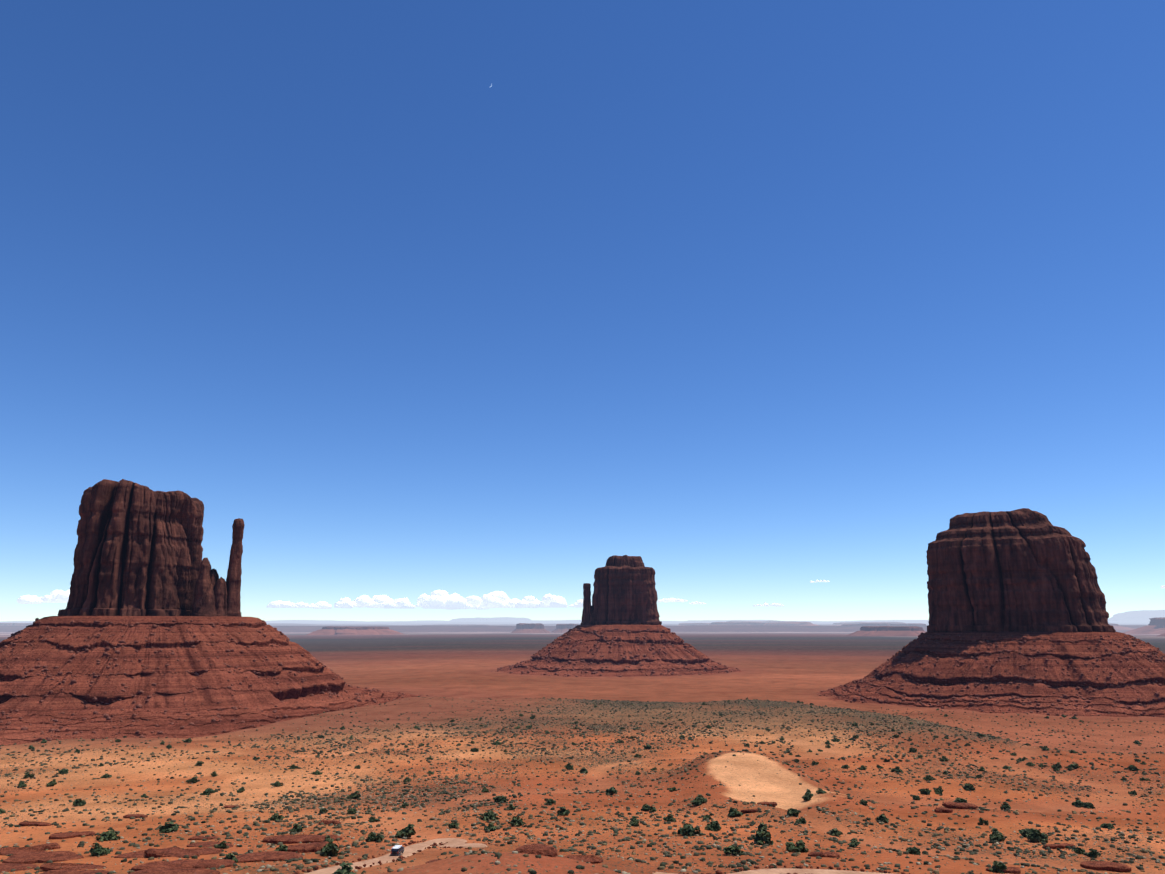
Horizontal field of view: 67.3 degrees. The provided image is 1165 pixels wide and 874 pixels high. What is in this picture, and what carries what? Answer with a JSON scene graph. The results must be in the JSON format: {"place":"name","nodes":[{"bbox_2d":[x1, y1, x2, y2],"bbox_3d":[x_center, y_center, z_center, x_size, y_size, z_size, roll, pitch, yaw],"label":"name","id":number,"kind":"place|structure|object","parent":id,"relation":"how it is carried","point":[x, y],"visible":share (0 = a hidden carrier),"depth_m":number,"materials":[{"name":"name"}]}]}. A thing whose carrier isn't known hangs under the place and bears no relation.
{"place":"outdoors","nodes":[
{"label":"outdoors","id":0,"kind":"place"},
{"bbox_2d":[317,624,386,624],"bbox_3d":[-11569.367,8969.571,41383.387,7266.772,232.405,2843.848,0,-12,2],"label":"mesa","id":1,"kind":"structure","parent":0,"point":[351,624],"depth_m":40913.64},
{"bbox_2d":[0,620,928,622],"bbox_3d":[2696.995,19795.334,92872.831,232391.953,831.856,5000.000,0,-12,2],"label":"ridge","id":2,"kind":"structure","parent":0,"point":[528,621],"depth_m":92926.39,"materials":[{"name":"stone"}]},
{"bbox_2d":[450,617,530,620],"bbox_3d":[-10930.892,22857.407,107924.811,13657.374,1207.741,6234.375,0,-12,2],"label":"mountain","id":3,"kind":"structure","parent":0,"point":[495,618],"depth_m":106325.71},
{"bbox_2d":[0,625,1146,631],"bbox_3d":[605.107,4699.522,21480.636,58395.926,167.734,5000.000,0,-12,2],"label":"ridge","id":4,"kind":"structure","parent":0,"point":[736,628],"depth_m":20556.23,"materials":[{"name":"stone"}]},
{"bbox_2d":[841,623,925,625],"bbox_3d":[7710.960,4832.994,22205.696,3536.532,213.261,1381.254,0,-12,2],"label":"long mesa","id":5,"kind":"structure","parent":4,"relation":"on","point":[888,624],"depth_m":21884.04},
{"bbox_2d":[0,622,1148,624],"bbox_3d":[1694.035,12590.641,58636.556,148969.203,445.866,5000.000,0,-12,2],"label":"ridge","id":6,"kind":"structure","parent":0,"point":[412,623],"depth_m":58554.97,"materials":[{"name":"stone"}]},
{"bbox_2d":[0,632,1164,873],"bbox_3d":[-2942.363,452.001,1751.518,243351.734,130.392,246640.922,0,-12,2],"label":"ground","id":7,"kind":"structure","parent":0,"point":[780,670],"depth_m":573.98,"materials":[{"name":"soil"}]},
{"bbox_2d":[0,623,32,625],"bbox_3d":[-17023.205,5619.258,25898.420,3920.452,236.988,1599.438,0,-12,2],"label":"mesa","id":8,"kind":"structure","parent":7,"relation":"on","point":[14,624],"depth_m":25485.88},
{"bbox_2d":[0,863,37,872],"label":"ledge rock","id":9,"kind":"object","parent":7,"relation":"on","point":[6,867],"visible":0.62,"depth_m":216.64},
{"bbox_2d":[0,847,43,852],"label":"ledge rock","id":10,"kind":"object","parent":7,"relation":"on","point":[18,848],"visible":0.29,"depth_m":255.24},
{"bbox_2d":[0,850,45,854],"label":"ledge rock","id":11,"kind":"object","parent":7,"relation":"on","point":[13,852],"visible":0.46,"depth_m":250.34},
{"bbox_2d":[19,821,50,825],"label":"ledge rock","id":12,"kind":"object","parent":7,"relation":"on","point":[29,823],"visible":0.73,"depth_m":344.71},
{"bbox_2d":[2,851,83,863],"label":"ledge rock","id":13,"kind":"object","parent":7,"relation":"on","point":[38,857],"visible":0.77,"depth_m":230.01,"materials":[{"name":"stone"}]},
{"bbox_2d":[31,842,60,849],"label":"ledge rock","id":14,"kind":"object","parent":7,"relation":"on","point":[51,846],"visible":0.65,"depth_m":256.98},
{"bbox_2d":[49,831,94,838],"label":"ledge rock","id":15,"kind":"object","parent":7,"relation":"on","point":[65,835],"visible":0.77,"depth_m":289.21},
{"bbox_2d":[40,863,106,870],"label":"ledge rock","id":16,"kind":"object","parent":7,"relation":"on","point":[56,866],"visible":0.6,"depth_m":209.23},
{"bbox_2d":[40,869,108,873],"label":"ledge rock","id":17,"kind":"object","parent":7,"relation":"on","point":[63,871],"visible":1,"depth_m":196.24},
{"bbox_2d":[73,799,85,806],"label":"juniper","id":18,"kind":"object","parent":7,"relation":"on","point":[78,802],"visible":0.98,"depth_m":411.88,"materials":[{"name":"green plant"}]},
{"bbox_2d":[89,842,110,855],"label":"juniper","id":19,"kind":"object","parent":7,"relation":"on","point":[97,849],"visible":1,"depth_m":234.05,"materials":[{"name":"green plant"}]},
{"bbox_2d":[95,829,119,840],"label":"juniper","id":20,"kind":"object","parent":7,"relation":"on","point":[109,835],"visible":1,"depth_m":275.53,"materials":[{"name":"green plant"}]},
{"bbox_2d":[123,814,147,817],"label":"ledge rock","id":21,"kind":"object","parent":7,"relation":"on","point":[135,815],"visible":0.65,"depth_m":357.18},
{"bbox_2d":[113,848,221,857],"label":"ledge rock","id":22,"kind":"object","parent":7,"relation":"on","point":[201,851],"visible":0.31,"depth_m":231.53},
{"bbox_2d":[159,821,179,832],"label":"juniper","id":23,"kind":"object","parent":7,"relation":"on","point":[170,827],"visible":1,"depth_m":293.41,"materials":[{"name":"green plant"}]},
{"bbox_2d":[144,847,199,857],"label":"ledge rock","id":24,"kind":"object","parent":7,"relation":"on","point":[179,852],"visible":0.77,"depth_m":226.63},
{"bbox_2d":[129,867,219,873],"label":"ledge rock","id":25,"kind":"object","parent":7,"relation":"on","point":[161,870],"visible":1,"depth_m":184.55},
{"bbox_2d":[130,859,233,870],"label":"ledge rock","id":26,"kind":"object","parent":7,"relation":"on","point":[154,864],"visible":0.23,"depth_m":198.28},
{"bbox_2d":[167,859,235,868],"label":"ledge rock","id":27,"kind":"object","parent":7,"relation":"on","point":[188,862],"visible":0.6,"depth_m":200.06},
{"bbox_2d":[188,836,218,839],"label":"ledge rock","id":28,"kind":"object","parent":7,"relation":"on","point":[201,837],"visible":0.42,"depth_m":271.16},
{"bbox_2d":[187,841,232,846],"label":"ledge rock","id":29,"kind":"object","parent":7,"relation":"on","point":[203,844],"visible":0.42,"depth_m":250.27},
{"bbox_2d":[0,618,431,740],"bbox_3d":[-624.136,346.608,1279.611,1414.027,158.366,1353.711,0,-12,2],"label":"boulders","id":30,"kind":"object","parent":7,"relation":"on","point":[106,716],"visible":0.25,"depth_m":1157.29,"materials":[{"name":"stone"}]},
{"bbox_2d":[0,616,452,744],"bbox_3d":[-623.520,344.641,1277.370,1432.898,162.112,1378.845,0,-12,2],"label":"talus slope","id":31,"kind":"structure","parent":7,"relation":"on","point":[162,699],"depth_m":1146.41,"materials":[{"name":"stone"}]},
{"bbox_2d":[58,479,203,615],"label":"butte","id":32,"kind":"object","parent":31,"relation":"on","point":[138,551],"depth_m":1286.20,"materials":[{"name":"stone"}]},
{"bbox_2d":[190,558,210,615],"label":"rock spire","id":33,"kind":"structure","parent":31,"relation":"on","point":[202,584],"depth_m":1312.22,"materials":[{"name":"stone"}]},
{"bbox_2d":[191,584,216,616],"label":"rock spire","id":34,"kind":"structure","parent":31,"relation":"on","point":[208,609],"depth_m":1298.69,"materials":[{"name":"stone"}]},
{"bbox_2d":[210,569,218,586],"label":"rock spire","id":35,"kind":"structure","parent":31,"relation":"on","point":[214,576],"depth_m":1328.64,"materials":[{"name":"stone"}]},
{"bbox_2d":[214,577,226,615],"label":"rock spire","id":36,"kind":"structure","parent":31,"relation":"on","point":[220,590],"depth_m":1312.36,"materials":[{"name":"stone"}]},
{"bbox_2d":[226,518,244,616],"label":"rock spire","id":37,"kind":"structure","parent":31,"relation":"on","point":[233,578],"depth_m":1336.51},
{"bbox_2d":[223,852,237,862],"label":"juniper","id":38,"kind":"object","parent":7,"relation":"on","point":[230,856],"visible":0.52,"depth_m":205.71,"materials":[{"name":"green plant"}]},
{"bbox_2d":[235,851,302,862],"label":"ledge rock","id":39,"kind":"object","parent":7,"relation":"on","point":[266,856],"visible":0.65,"depth_m":209.87,"materials":[{"name":"stone"}]},
{"bbox_2d":[268,813,284,820],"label":"shrub","id":40,"kind":"object","parent":7,"relation":"on","point":[275,816],"visible":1,"depth_m":330.62,"materials":[{"name":"green plant"}]},
{"bbox_2d":[289,823,302,831],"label":"juniper","id":41,"kind":"object","parent":7,"relation":"on","point":[297,827],"visible":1,"depth_m":288.54,"materials":[{"name":"green plant"}]},
{"bbox_2d":[269,834,342,843],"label":"ledge rock","id":42,"kind":"object","parent":7,"relation":"on","point":[296,839],"visible":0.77,"depth_m":256.96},
{"bbox_2d":[287,841,337,852],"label":"ledge rock","id":43,"kind":"object","parent":7,"relation":"on","point":[309,847],"visible":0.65,"depth_m":231.22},
{"bbox_2d":[320,842,339,856],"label":"juniper","id":44,"kind":"object","parent":7,"relation":"on","point":[331,849],"visible":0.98,"depth_m":217.28,"materials":[{"name":"green plant"}]},
{"bbox_2d":[319,820,340,824],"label":"ledge rock","id":45,"kind":"object","parent":7,"relation":"on","point":[327,822],"visible":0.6,"depth_m":314.36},
{"bbox_2d":[332,862,355,873],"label":"juniper","id":46,"kind":"object","parent":7,"relation":"on","point":[346,868],"visible":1,"depth_m":152.83,"materials":[{"name":"green plant"}]},
{"bbox_2d":[346,791,360,798],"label":"juniper","id":47,"kind":"object","parent":7,"relation":"on","point":[355,795],"visible":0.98,"depth_m":416.91,"materials":[{"name":"green plant"}]},
{"bbox_2d":[307,626,402,634],"bbox_3d":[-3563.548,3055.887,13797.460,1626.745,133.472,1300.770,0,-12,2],"label":"mesa","id":48,"kind":"structure","parent":7,"relation":"on","point":[332,630],"depth_m":13355.82,"materials":[{"name":"stone"}]},
{"bbox_2d":[365,832,383,841],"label":"juniper","id":49,"kind":"object","parent":7,"relation":"on","point":[371,837],"visible":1,"depth_m":254.13,"materials":[{"name":"green plant"}]},
{"bbox_2d":[305,838,487,873],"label":"dirt road","id":50,"kind":"structure","parent":7,"relation":"on","point":[409,850],"depth_m":236.80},
{"bbox_2d":[390,845,403,855],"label":"white suv","id":51,"kind":"object","parent":50,"relation":"on","point":[397,850],"visible":1,"depth_m":223.46,"materials":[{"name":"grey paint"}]},
{"bbox_2d":[395,824,415,837],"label":"juniper","id":52,"kind":"object","parent":7,"relation":"on","point":[407,831],"visible":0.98,"depth_m":271.89,"materials":[{"name":"green plant"}]},
{"bbox_2d":[422,624,489,625],"bbox_3d":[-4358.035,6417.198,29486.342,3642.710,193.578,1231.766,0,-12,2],"label":"mesa","id":53,"kind":"structure","parent":7,"relation":"on","point":[458,625],"depth_m":29161.21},
{"bbox_2d":[480,810,497,820],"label":"juniper","id":54,"kind":"object","parent":7,"relation":"on","point":[489,815],"visible":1,"depth_m":318.11,"materials":[{"name":"green plant"}]},
{"bbox_2d":[493,795,506,802],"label":"shrub","id":55,"kind":"object","parent":7,"relation":"on","point":[497,799],"visible":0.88,"depth_m":394.38,"materials":[{"name":"green plant"}]},
{"bbox_2d":[509,816,523,826],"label":"juniper","id":56,"kind":"object","parent":7,"relation":"on","point":[517,821],"visible":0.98,"depth_m":298.50,"materials":[{"name":"green plant"}]},
{"bbox_2d":[511,623,550,632],"bbox_3d":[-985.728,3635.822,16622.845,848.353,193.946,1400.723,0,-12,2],"label":"mesa","id":57,"kind":"structure","parent":7,"relation":"on","point":[529,628],"depth_m":16245.44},
{"bbox_2d":[513,843,557,856],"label":"ledge rock","id":58,"kind":"object","parent":7,"relation":"on","point":[542,849],"visible":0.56,"depth_m":170.88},
{"bbox_2d":[557,806,569,815],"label":"shrub","id":59,"kind":"object","parent":7,"relation":"on","point":[563,812],"visible":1,"depth_m":333.70,"materials":[{"name":"green plant"}]},
{"bbox_2d":[551,624,578,632],"bbox_3d":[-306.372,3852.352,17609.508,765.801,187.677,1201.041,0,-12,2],"label":"mesa","id":60,"kind":"structure","parent":7,"relation":"on","point":[562,628],"depth_m":17263.28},
{"bbox_2d":[0,696,1164,873],"bbox_3d":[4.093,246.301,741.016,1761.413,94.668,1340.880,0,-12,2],"label":"desert shrubs","id":61,"kind":"object","parent":7,"relation":"on","point":[742,863],"visible":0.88,"depth_m":410.84,"materials":[{"name":"green plant"}]},
{"bbox_2d":[564,855,602,863],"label":"ledge rock","id":62,"kind":"object","parent":7,"relation":"on","point":[592,859],"visible":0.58,"depth_m":200.45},
{"bbox_2d":[293,840,909,873],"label":"road edge stones","id":63,"kind":"object","parent":7,"relation":"on","point":[435,844],"visible":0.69,"depth_m":196.88,"materials":[{"name":"stone"}]},
{"bbox_2d":[491,627,737,676],"bbox_3d":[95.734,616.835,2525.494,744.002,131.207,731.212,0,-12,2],"label":"mitten boulders","id":64,"kind":"object","parent":7,"relation":"on","point":[631,657],"visible":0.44,"depth_m":2371.13,"materials":[{"name":"stone"}]},
{"bbox_2d":[495,625,742,676],"bbox_3d":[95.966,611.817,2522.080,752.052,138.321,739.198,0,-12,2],"label":"talus slope","id":65,"kind":"structure","parent":7,"relation":"on","point":[562,652],"depth_m":2360.50,"materials":[{"name":"stone"}]},
{"bbox_2d":[580,583,590,624],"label":"rock spire","id":66,"kind":"structure","parent":65,"relation":"on","point":[586,612],"depth_m":2527.38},
{"bbox_2d":[589,606,594,624],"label":"rock spire","id":67,"kind":"structure","parent":65,"relation":"on","point":[591,618],"depth_m":2514.86,"materials":[{"name":"stone"}]},
{"bbox_2d":[592,555,661,624],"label":"butte","id":68,"kind":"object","parent":65,"relation":"on","point":[625,592],"depth_m":2493.47,"materials":[{"name":"stone"}]},
{"bbox_2d":[629,816,638,826],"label":"juniper","id":69,"kind":"object","parent":7,"relation":"on","point":[634,821],"visible":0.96,"depth_m":298.29,"materials":[{"name":"green plant"}]},
{"bbox_2d":[640,804,656,811],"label":"shrub","id":70,"kind":"object","parent":7,"relation":"on","point":[645,807],"visible":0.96,"depth_m":354.58,"materials":[{"name":"green plant"}]},
{"bbox_2d":[677,823,701,836],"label":"juniper","id":71,"kind":"object","parent":7,"relation":"on","point":[687,829],"visible":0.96,"depth_m":275.57,"materials":[{"name":"green plant"}]},
{"bbox_2d":[677,623,710,625],"bbox_3d":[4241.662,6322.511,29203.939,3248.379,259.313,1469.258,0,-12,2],"label":"distant mesa","id":72,"kind":"structure","parent":7,"relation":"on","point":[682,624],"depth_m":28883.98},
{"bbox_2d":[690,794,706,805],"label":"juniper","id":73,"kind":"object","parent":7,"relation":"on","point":[699,799],"visible":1,"depth_m":369.28,"materials":[{"name":"green plant"}]},
{"bbox_2d":[705,821,720,830],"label":"juniper","id":74,"kind":"object","parent":7,"relation":"on","point":[713,826],"visible":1,"depth_m":293.43,"materials":[{"name":"green plant"}]},
{"bbox_2d":[723,845,743,855],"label":"juniper","id":75,"kind":"object","parent":7,"relation":"on","point":[734,850],"visible":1,"depth_m":222.27,"materials":[{"name":"green plant"}]},
{"bbox_2d":[728,807,742,816],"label":"shrub","id":76,"kind":"object","parent":7,"relation":"on","point":[733,811],"visible":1,"depth_m":336.73,"materials":[{"name":"green plant"}]},
{"bbox_2d":[752,829,773,844],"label":"juniper","id":77,"kind":"object","parent":7,"relation":"on","point":[760,837],"visible":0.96,"depth_m":256.52,"materials":[{"name":"green plant"}]},
{"bbox_2d":[710,622,820,625],"bbox_3d":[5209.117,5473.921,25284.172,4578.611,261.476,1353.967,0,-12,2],"label":"long mesa","id":78,"kind":"structure","parent":7,"relation":"on","point":[772,623],"depth_m":24977.60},
{"bbox_2d":[726,620,816,624],"bbox_3d":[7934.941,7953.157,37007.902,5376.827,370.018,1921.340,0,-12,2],"label":"distant mesa","id":79,"kind":"structure","parent":7,"relation":"on","point":[770,621],"depth_m":36577.87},
{"bbox_2d":[653,868,891,873],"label":"dirt road","id":80,"kind":"structure","parent":7,"relation":"on","point":[789,870],"depth_m":193.80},
{"bbox_2d":[787,808,799,816],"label":"juniper","id":81,"kind":"object","parent":7,"relation":"on","point":[793,812],"visible":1,"depth_m":333.91,"materials":[{"name":"green plant"}]},
{"bbox_2d":[785,840,808,852],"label":"juniper","id":82,"kind":"object","parent":7,"relation":"on","point":[798,846],"visible":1,"depth_m":239.18,"materials":[{"name":"green plant"}]},
{"bbox_2d":[802,789,812,800],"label":"juniper","id":83,"kind":"object","parent":7,"relation":"on","point":[807,796],"visible":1,"depth_m":400.46,"materials":[{"name":"green plant"}]},
{"bbox_2d":[808,852,839,857],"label":"ledge rock","id":84,"kind":"object","parent":7,"relation":"on","point":[827,854],"visible":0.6,"depth_m":231.87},
{"bbox_2d":[829,828,842,835],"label":"shrub","id":85,"kind":"object","parent":7,"relation":"on","point":[835,832],"visible":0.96,"depth_m":293.19,"materials":[{"name":"green plant"}]},
{"bbox_2d":[848,838,860,847],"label":"shrub","id":86,"kind":"object","parent":7,"relation":"on","point":[854,843],"visible":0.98,"depth_m":260.28,"materials":[{"name":"green plant"}]},
{"bbox_2d":[829,622,905,625],"bbox_3d":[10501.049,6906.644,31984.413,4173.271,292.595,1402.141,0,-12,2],"label":"distant mesa","id":87,"kind":"structure","parent":7,"relation":"on","point":[837,624],"depth_m":31676.08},
{"bbox_2d":[876,814,888,822],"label":"juniper","id":88,"kind":"object","parent":7,"relation":"on","point":[883,818],"visible":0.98,"depth_m":326.79,"materials":[{"name":"green plant"}]},
{"bbox_2d":[906,846,920,854],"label":"juniper","id":89,"kind":"object","parent":7,"relation":"on","point":[914,850],"visible":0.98,"depth_m":248.63,"materials":[{"name":"green plant"}]},
{"bbox_2d":[934,807,952,812],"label":"ledge rock","id":90,"kind":"object","parent":7,"relation":"on","point":[941,810],"visible":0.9,"depth_m":378.54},
{"bbox_2d":[942,802,977,808],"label":"ledge rock","id":91,"kind":"object","parent":7,"relation":"on","point":[954,805],"visible":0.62,"depth_m":398.81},
{"bbox_2d":[962,783,975,790],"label":"juniper","id":92,"kind":"object","parent":7,"relation":"on","point":[967,786],"visible":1,"depth_m":475.55,"materials":[{"name":"green plant"}]},
{"bbox_2d":[817,632,1164,716],"bbox_3d":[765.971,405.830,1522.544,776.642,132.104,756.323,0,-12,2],"label":"talus slope","id":93,"kind":"structure","parent":7,"relation":"on","point":[944,667],"depth_m":1353.22,"materials":[{"name":"stone"}]},
{"bbox_2d":[817,632,1164,717],"bbox_3d":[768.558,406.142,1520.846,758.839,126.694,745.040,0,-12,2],"label":"scattered boulders","id":94,"kind":"object","parent":93,"relation":"on","point":[860,681],"visible":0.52,"depth_m":1361.58,"materials":[{"name":"stone"}]},
{"bbox_2d":[926,508,1115,631],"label":"butte","id":95,"kind":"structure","parent":93,"relation":"on","point":[1024,570],"depth_m":1469.63,"materials":[{"name":"stone"}]},
{"bbox_2d":[989,828,1004,841],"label":"juniper","id":96,"kind":"object","parent":7,"relation":"on","point":[996,834],"visible":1,"depth_m":299.60,"materials":[{"name":"green plant"}]},
{"bbox_2d":[989,860,1006,872],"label":"juniper","id":97,"kind":"object","parent":7,"relation":"on","point":[998,867],"visible":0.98,"depth_m":217.81,"materials":[{"name":"green plant"}]},
{"bbox_2d":[986,867,1020,873],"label":"ledge rock","id":98,"kind":"object","parent":7,"relation":"on","point":[1013,870],"visible":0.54,"depth_m":218.07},
{"bbox_2d":[1019,828,1038,836],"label":"juniper","id":99,"kind":"object","parent":7,"relation":"on","point":[1022,832],"visible":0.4,"depth_m":310.67,"materials":[{"name":"green plant"}]},
{"bbox_2d":[1026,830,1048,842],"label":"juniper","id":100,"kind":"object","parent":7,"relation":"on","point":[1034,835],"visible":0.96,"depth_m":298.88,"materials":[{"name":"green plant"}]},
{"bbox_2d":[1045,843,1074,848],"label":"ledge rock","id":101,"kind":"object","parent":7,"relation":"on","point":[1060,846],"visible":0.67,"depth_m":284.22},
{"bbox_2d":[1086,849,1100,857],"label":"juniper","id":102,"kind":"object","parent":7,"relation":"on","point":[1093,853],"visible":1,"depth_m":265.50,"materials":[{"name":"green plant"}]},
{"bbox_2d":[1080,861,1131,871],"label":"ledge rock","id":103,"kind":"object","parent":7,"relation":"on","point":[1107,866],"visible":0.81,"depth_m":248.49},
{"bbox_2d":[0,0,1164,620],"label":"sky","id":104,"kind":"structure","parent":0,"point":[749,301],"materials":[{"name":"blue"}]},
{"bbox_2d":[681,620,725,622],"bbox_3d":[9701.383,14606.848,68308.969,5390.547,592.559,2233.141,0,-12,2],"label":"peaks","id":105,"kind":"object","parent":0,"point":[699,621],"visible":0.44,"depth_m":67709.87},
{"bbox_2d":[266,623,1147,625],"bbox_3d":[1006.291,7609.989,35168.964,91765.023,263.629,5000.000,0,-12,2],"label":"ridge","id":106,"kind":"structure","parent":0,"point":[281,624],"depth_m":35057.29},
{"bbox_2d":[845,626,926,635],"bbox_3d":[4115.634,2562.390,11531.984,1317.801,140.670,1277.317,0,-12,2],"label":"mesa","id":107,"kind":"structure","parent":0,"point":[890,631],"depth_m":11231.91,"materials":[{"name":"stone"}]},
{"bbox_2d":[1108,623,1133,629],"bbox_3d":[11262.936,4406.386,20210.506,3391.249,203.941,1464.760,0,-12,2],"label":"mesa","id":108,"kind":"structure","parent":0,"point":[1117,627],"depth_m":19789.76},
{"bbox_2d":[1108,610,1164,622],"bbox_3d":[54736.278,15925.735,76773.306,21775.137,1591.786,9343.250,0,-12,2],"label":"mountain","id":109,"kind":"structure","parent":0,"point":[1142,616],"depth_m":75371.19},
{"bbox_2d":[1123,617,1164,633],"bbox_3d":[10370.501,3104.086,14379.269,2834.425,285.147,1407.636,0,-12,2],"label":"mesa","id":110,"kind":"structure","parent":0,"point":[1155,626],"depth_m":14397.99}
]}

